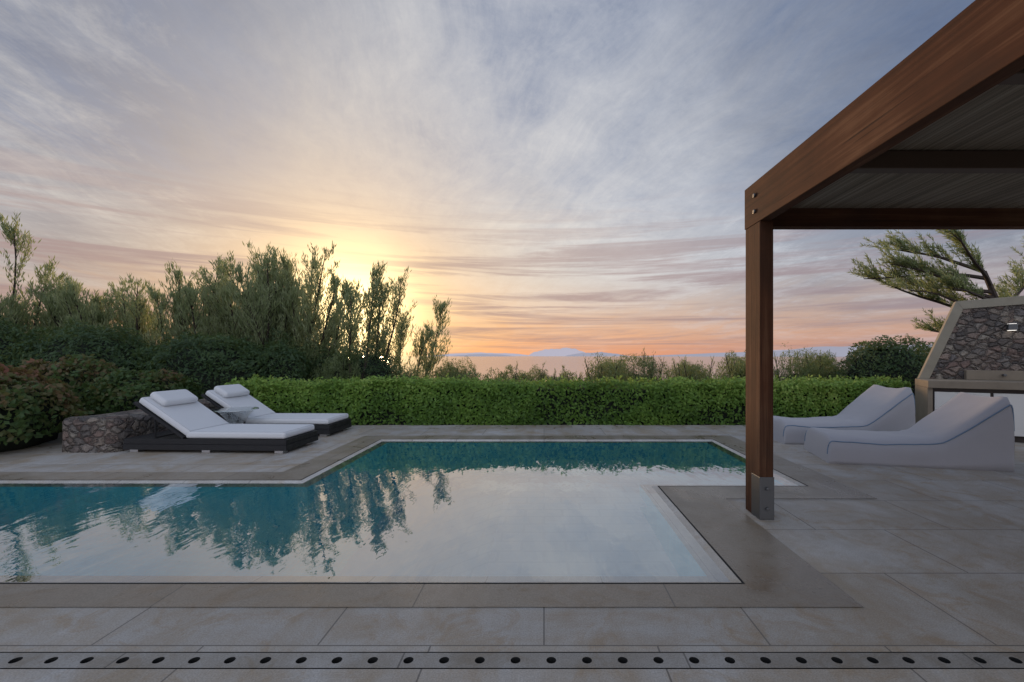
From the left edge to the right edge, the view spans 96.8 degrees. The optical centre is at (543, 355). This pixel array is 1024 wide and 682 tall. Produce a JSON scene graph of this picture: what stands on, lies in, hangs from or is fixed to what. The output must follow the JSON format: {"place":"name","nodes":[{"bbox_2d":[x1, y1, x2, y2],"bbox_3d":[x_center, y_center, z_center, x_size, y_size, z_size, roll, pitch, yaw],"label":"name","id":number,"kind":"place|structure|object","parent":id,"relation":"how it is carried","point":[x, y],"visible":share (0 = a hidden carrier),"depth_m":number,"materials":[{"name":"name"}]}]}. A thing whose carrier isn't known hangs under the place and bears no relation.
{"place":"outdoors","nodes":[
{"label":"outdoors","id":0,"kind":"place"},
{"bbox_2d":[0,441,797,581],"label":"pool water","id":1,"kind":"structure","parent":0,"point":[491,511],"depth_m":3.18,"materials":[{"name":"blue liquid"}]},
{"bbox_2d":[455,354,509,355],"bbox_3d":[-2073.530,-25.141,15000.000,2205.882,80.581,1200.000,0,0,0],"label":"island","id":2,"kind":"structure","parent":0,"point":[483,355],"depth_m":14610.18,"materials":[{"name":"grey"}]},
{"bbox_2d":[441,352,529,355],"bbox_3d":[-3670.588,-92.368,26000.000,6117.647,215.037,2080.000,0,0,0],"label":"island","id":3,"kind":"structure","parent":0,"point":[510,354],"depth_m":25375.82,"materials":[{"name":"grey"}]},
{"bbox_2d":[0,425,1023,681],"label":"terrace paving","id":4,"kind":"structure","parent":0,"point":[914,559],"depth_m":2.01,"materials":[{"name":"grey tile"}]},
{"bbox_2d":[62,398,231,452],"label":"stone wall","id":5,"kind":"structure","parent":4,"relation":"on","point":[105,433],"depth_m":5.41,"materials":[{"name":"grey stone"}]},
{"bbox_2d":[123,389,317,452],"bbox_3d":[-4.006,0.794,5.706,2.000,0.713,0.700,0,0,3],"label":"sun lounger","id":6,"kind":"object","parent":4,"relation":"on","point":[187,419],"visible":1,"depth_m":5.41,"materials":[{"name":"fabric"}]},
{"bbox_2d":[212,407,258,423],"bbox_3d":[-4.280,0.940,6.300,0.540,0.413,0.540,0,0,0],"label":"side table","id":7,"kind":"object","parent":4,"relation":"on","point":[247,410],"visible":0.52,"depth_m":6.23,"materials":[{"name":"silver metal"}]},
{"bbox_2d":[201,384,351,435],"bbox_3d":[-4.041,0.794,6.824,2.000,0.713,0.700,0,0,2],"label":"sun lounger","id":8,"kind":"object","parent":4,"relation":"on","point":[238,395],"visible":0.7,"depth_m":6.63,"materials":[{"name":"fabric"}]},
{"bbox_2d":[0,435,876,606],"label":"pool coping","id":9,"kind":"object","parent":4,"relation":"on","point":[767,568],"depth_m":2.27,"materials":[{"name":"stone"}]},
{"bbox_2d":[0,652,1023,668],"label":"drainage channel","id":10,"kind":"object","parent":4,"relation":"on","point":[511,660],"depth_m":1.72,"materials":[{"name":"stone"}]},
{"bbox_2d":[773,385,914,443],"bbox_3d":[3.974,0.779,6.258,1.695,0.741,0.842,0,0,0],"label":"beanbag lounger","id":11,"kind":"object","parent":4,"relation":"on","point":[876,408],"visible":0.74,"depth_m":5.94,"materials":[{"name":"white fabric"}]},
{"bbox_2d":[745,0,1023,519],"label":"pergola","id":12,"kind":"object","parent":4,"relation":"on","point":[928,134],"visible":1,"depth_m":2.43,"materials":[{"name":"brown wood"}]},
{"bbox_2d":[804,392,1014,471],"bbox_3d":[3.945,0.781,5.057,1.672,0.739,0.787,0,0,13],"label":"beanbag lounger","id":13,"kind":"object","parent":4,"relation":"on","point":[964,431],"visible":1,"depth_m":4.71,"materials":[{"name":"white fabric"}]},
{"bbox_2d":[915,296,1023,442],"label":"outdoor kitchen","id":14,"kind":"object","parent":4,"relation":"on","point":[977,348],"visible":0.81,"depth_m":6.62,"materials":[{"name":"stone"}]},
{"bbox_2d":[0,0,1023,355],"label":"sky","id":15,"kind":"structure","parent":0,"point":[573,174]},
{"bbox_2d":[530,348,584,355],"bbox_3d":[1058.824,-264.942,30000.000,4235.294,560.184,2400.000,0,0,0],"label":"island","id":16,"kind":"structure","parent":0,"point":[558,352],"depth_m":29162.96,"materials":[{"name":"grey"}]},
{"bbox_2d":[567,352,624,355],"bbox_3d":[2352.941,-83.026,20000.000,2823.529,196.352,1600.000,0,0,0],"label":"island","id":17,"kind":"structure","parent":0,"point":[593,354],"depth_m":19440.73,"materials":[{"name":"grey"}]},
{"bbox_2d":[363,356,847,381],"bbox_3d":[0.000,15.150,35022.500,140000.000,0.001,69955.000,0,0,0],"label":"sea","id":18,"kind":"structure","parent":0,"point":[572,364],"depth_m":1045.97,"materials":[{"name":"grey liquid"}]},
{"bbox_2d":[654,344,931,355],"bbox_3d":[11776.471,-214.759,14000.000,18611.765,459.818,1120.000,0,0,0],"label":"headland","id":19,"kind":"structure","parent":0,"point":[840,351],"depth_m":13648.80,"materials":[{"name":"grey"}]},
{"bbox_3d":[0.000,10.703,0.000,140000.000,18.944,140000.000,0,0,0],"label":"ground","id":20,"kind":"structure","parent":0,"visible":0},
{"bbox_2d":[0,354,204,452],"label":"bronze shrub","id":21,"kind":"object","parent":20,"relation":"on","point":[40,400],"visible":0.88,"depth_m":6.54,"materials":[{"name":"green plant"}]},
{"bbox_2d":[0,314,313,399],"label":"dark shrubs","id":22,"kind":"object","parent":20,"relation":"on","point":[218,363],"visible":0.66,"depth_m":8.39,"materials":[{"name":"green plant"}]},
{"bbox_2d":[39,326,404,379],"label":"undergrowth shrubs","id":23,"kind":"object","parent":20,"relation":"on","point":[380,367],"visible":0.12,"depth_m":9.73,"materials":[{"name":"green plant"}]},
{"bbox_2d":[0,212,452,376],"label":"trees","id":24,"kind":"object","parent":20,"relation":"on","point":[262,310],"visible":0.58,"depth_m":10.18,"materials":[{"name":"green plant"}]},
{"bbox_2d":[224,373,911,425],"bbox_3d":[0.403,0.824,7.920,11.484,1.051,0.981,0,0,0],"label":"clipped hedge","id":25,"kind":"object","parent":20,"relation":"on","point":[453,400],"visible":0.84,"depth_m":7.55,"materials":[{"name":"green plant"}]},
{"bbox_2d":[284,335,926,387],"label":"shrubs","id":26,"kind":"object","parent":20,"relation":"on","point":[821,365],"visible":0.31,"depth_m":10.31,"materials":[{"name":"green plant"}]},
{"bbox_2d":[831,334,933,395],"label":"dark shrubs","id":27,"kind":"object","parent":20,"relation":"on","point":[895,360],"visible":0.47,"depth_m":8.99,"materials":[{"name":"green plant"}]},
{"bbox_2d":[848,230,1023,332],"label":"windswept tree","id":28,"kind":"object","parent":20,"relation":"on","point":[936,278],"visible":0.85,"depth_m":10.46,"materials":[{"name":"green plant"}]}
]}

